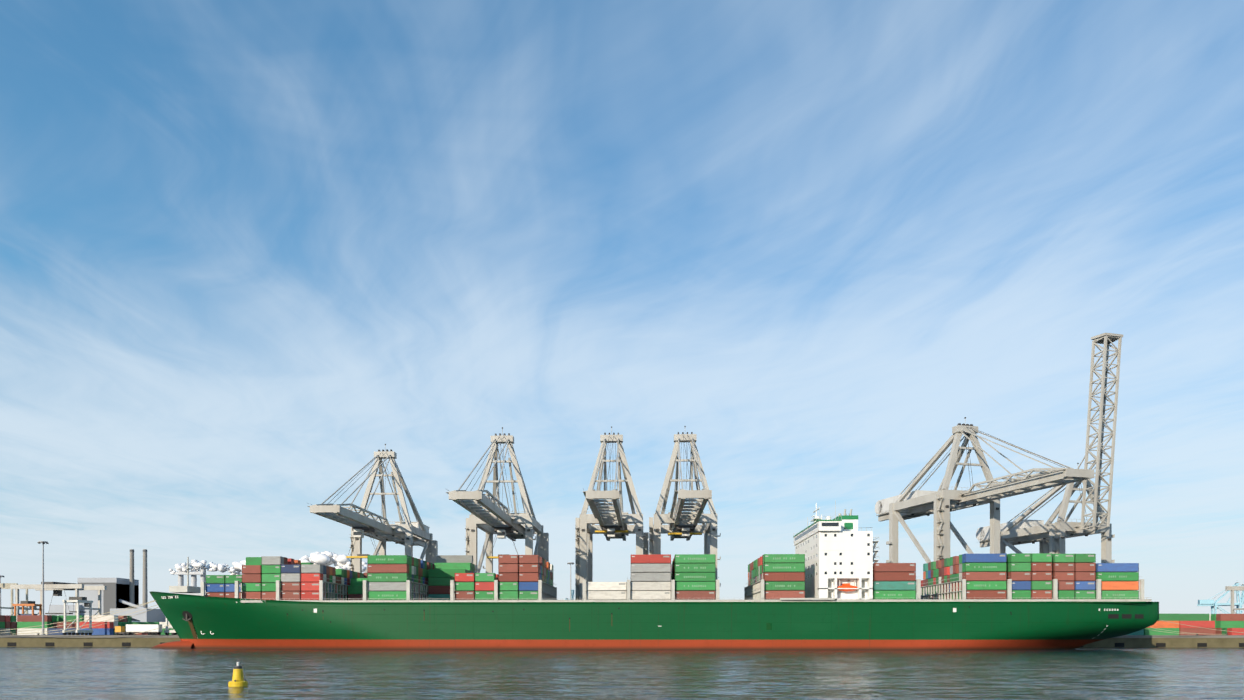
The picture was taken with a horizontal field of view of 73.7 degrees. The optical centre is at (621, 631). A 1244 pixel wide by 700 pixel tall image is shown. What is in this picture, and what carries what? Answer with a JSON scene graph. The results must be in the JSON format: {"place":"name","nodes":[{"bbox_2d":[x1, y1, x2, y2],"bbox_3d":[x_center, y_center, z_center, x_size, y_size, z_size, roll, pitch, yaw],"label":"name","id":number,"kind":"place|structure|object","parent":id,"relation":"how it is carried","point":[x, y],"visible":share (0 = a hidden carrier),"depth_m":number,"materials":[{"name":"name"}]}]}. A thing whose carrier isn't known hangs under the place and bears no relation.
{"place":"outdoors","nodes":[
{"label":"outdoors","id":0,"kind":"place"},
{"bbox_2d":[164,618,176,634],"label":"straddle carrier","id":1,"kind":"object","parent":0,"point":[167,632],"visible":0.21,"depth_m":308.16,"materials":[{"name":"metal"}]},
{"bbox_2d":[169,551,366,574],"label":"cloud","id":2,"kind":"structure","parent":0,"point":[328,558],"depth_m":1622.36,"materials":[{"name":"white"}]},
{"bbox_2d":[0,647,1243,699],"bbox_3d":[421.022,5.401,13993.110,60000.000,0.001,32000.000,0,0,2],"label":"water surface","id":3,"kind":"object","parent":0,"point":[151,673],"depth_m":105.11,"materials":[{"name":"grey liquid"}]},
{"bbox_2d":[228,658,247,686],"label":"navigation buoy","id":4,"kind":"object","parent":3,"relation":"on","point":[237,679],"visible":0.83,"depth_m":82.23,"materials":[{"name":"yellow plastic"}]},
{"bbox_2d":[150,591,1158,649],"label":"ship hull","id":5,"kind":"object","parent":3,"relation":"on","point":[230,623],"visible":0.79,"depth_m":246.57,"materials":[{"name":"green metal"}]},
{"bbox_2d":[152,641,192,648],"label":"bulbous bow","id":6,"kind":"object","parent":5,"relation":"attached to","point":[179,645],"visible":0.15,"depth_m":269.70,"materials":[{"name":"metal"}]},
{"bbox_2d":[169,557,1151,602],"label":"ship deck fittings","id":7,"kind":"object","parent":5,"relation":"on","point":[751,592],"visible":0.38,"depth_m":248.54,"materials":[{"name":"metal"}]},
{"bbox_2d":[206,553,1138,599],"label":"shipping containers","id":8,"kind":"object","parent":5,"relation":"on","point":[1031,575],"visible":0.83,"depth_m":248.21,"materials":[{"name":"metal"}]},
{"bbox_2d":[793,500,878,598],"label":"ship superstructure","id":9,"kind":"object","parent":5,"relation":"on","point":[838,551],"visible":0.85,"depth_m":246.33,"materials":[{"name":"white metal"}]},
{"bbox_2d":[0,635,1243,647],"bbox_3d":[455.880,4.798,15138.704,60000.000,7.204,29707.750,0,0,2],"label":"quay wall","id":10,"kind":"structure","parent":0,"point":[1180,641],"depth_m":296.95,"materials":[{"name":"concrete"}]},
{"bbox_2d":[0,575,3,614],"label":"light mast","id":11,"kind":"object","parent":10,"relation":"on","point":[0,593],"visible":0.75,"depth_m":429.22,"materials":[{"name":"metal"}]},
{"bbox_2d":[0,583,13,615],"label":"yard gantry","id":12,"kind":"object","parent":10,"relation":"on","point":[3,586],"visible":0.19,"depth_m":433.24,"materials":[{"name":"beige metal"}]},
{"bbox_2d":[5,583,27,615],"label":"yard gantry","id":13,"kind":"object","parent":10,"relation":"on","point":[26,611],"visible":0.17,"depth_m":526.45,"materials":[{"name":"beige metal"}]},
{"bbox_2d":[12,601,41,615],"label":"straddle carrier","id":14,"kind":"object","parent":10,"relation":"on","point":[32,605],"visible":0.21,"depth_m":355.00,"materials":[{"name":"orange metal"}]},
{"bbox_2d":[37,541,48,634],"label":"light mast","id":15,"kind":"object","parent":10,"relation":"on","point":[42,542],"visible":1,"depth_m":322.21,"materials":[{"name":"metal"}]},
{"bbox_2d":[10,582,106,621],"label":"yard gantry","id":16,"kind":"object","parent":10,"relation":"on","point":[57,588],"visible":0.65,"depth_m":381.96,"materials":[{"name":"beige metal"}]},
{"bbox_2d":[62,597,92,634],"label":"straddle carrier","id":17,"kind":"object","parent":10,"relation":"on","point":[76,600],"visible":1,"depth_m":314.40,"materials":[{"name":"white metal"}]},
{"bbox_2d":[49,549,209,621],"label":"power station","id":18,"kind":"object","parent":10,"relation":"on","point":[118,594],"visible":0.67,"depth_m":1601.94,"materials":[{"name":"metal"}]},
{"bbox_2d":[115,624,161,634],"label":"truck trailer","id":19,"kind":"object","parent":10,"relation":"on","point":[133,628],"visible":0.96,"depth_m":305.05,"materials":[{"name":"white metal"}]},
{"bbox_2d":[308,444,437,572],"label":"quay crane","id":20,"kind":"object","parent":10,"relation":"on","point":[407,533],"visible":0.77,"depth_m":299.51,"materials":[{"name":"grey metal"}]},
{"bbox_2d":[446,427,548,572],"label":"quay crane","id":21,"kind":"object","parent":10,"relation":"on","point":[499,521],"visible":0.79,"depth_m":296.10,"materials":[{"name":"grey metal"}]},
{"bbox_2d":[565,590,573,599],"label":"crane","id":22,"kind":"object","parent":10,"relation":"on","point":[572,594],"visible":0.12,"depth_m":1299.98,"materials":[{"name":"metal"}]},
{"bbox_2d":[567,562,573,599],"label":"light mast","id":23,"kind":"object","parent":10,"relation":"on","point":[570,563],"visible":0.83,"depth_m":420.18,"materials":[{"name":"metal"}]},
{"bbox_2d":[575,426,648,599],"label":"quay crane","id":24,"kind":"object","parent":10,"relation":"on","point":[614,521],"visible":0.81,"depth_m":294.99,"materials":[{"name":"grey metal"}]},
{"bbox_2d":[0,614,1243,634],"bbox_3d":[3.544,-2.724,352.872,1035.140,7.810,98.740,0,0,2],"label":"shipping containers","id":25,"kind":"object","parent":10,"relation":"on","point":[1226,623],"visible":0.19,"depth_m":327.87,"materials":[{"name":"metal"}]},
{"bbox_2d":[0,600,1243,634],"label":"mooring lines","id":26,"kind":"object","parent":10,"relation":"on","point":[38,633],"visible":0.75,"depth_m":284.86,"materials":[{"name":"fabric"}]},
{"bbox_2d":[649,426,720,586],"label":"quay crane","id":27,"kind":"object","parent":10,"relation":"on","point":[680,523],"visible":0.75,"depth_m":293.67,"materials":[{"name":"grey metal"}]},
{"bbox_2d":[875,417,1093,590],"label":"quay crane","id":28,"kind":"object","parent":10,"relation":"on","point":[942,503],"visible":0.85,"depth_m":311.43,"materials":[{"name":"grey metal"}]},
{"bbox_2d":[976,333,1123,562],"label":"quay crane","id":29,"kind":"object","parent":10,"relation":"on","point":[1049,536],"visible":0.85,"depth_m":321.90,"materials":[{"name":"grey metal"}]},
{"bbox_2d":[1197,582,1243,613],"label":"crane","id":30,"kind":"object","parent":10,"relation":"on","point":[1211,603],"visible":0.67,"depth_m":1079.29,"materials":[{"name":"metal"}]},
{"bbox_2d":[1225,586,1243,613],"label":"yard gantry","id":31,"kind":"object","parent":10,"relation":"on","point":[1232,589],"visible":0.64,"depth_m":396.17,"materials":[{"name":"beige metal"}]},
{"bbox_2d":[0,0,1243,621],"label":"sky","id":32,"kind":"structure","parent":0,"point":[251,251],"materials":[{"name":"blue"}]},
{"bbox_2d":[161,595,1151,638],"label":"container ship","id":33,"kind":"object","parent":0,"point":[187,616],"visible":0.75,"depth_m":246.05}
]}

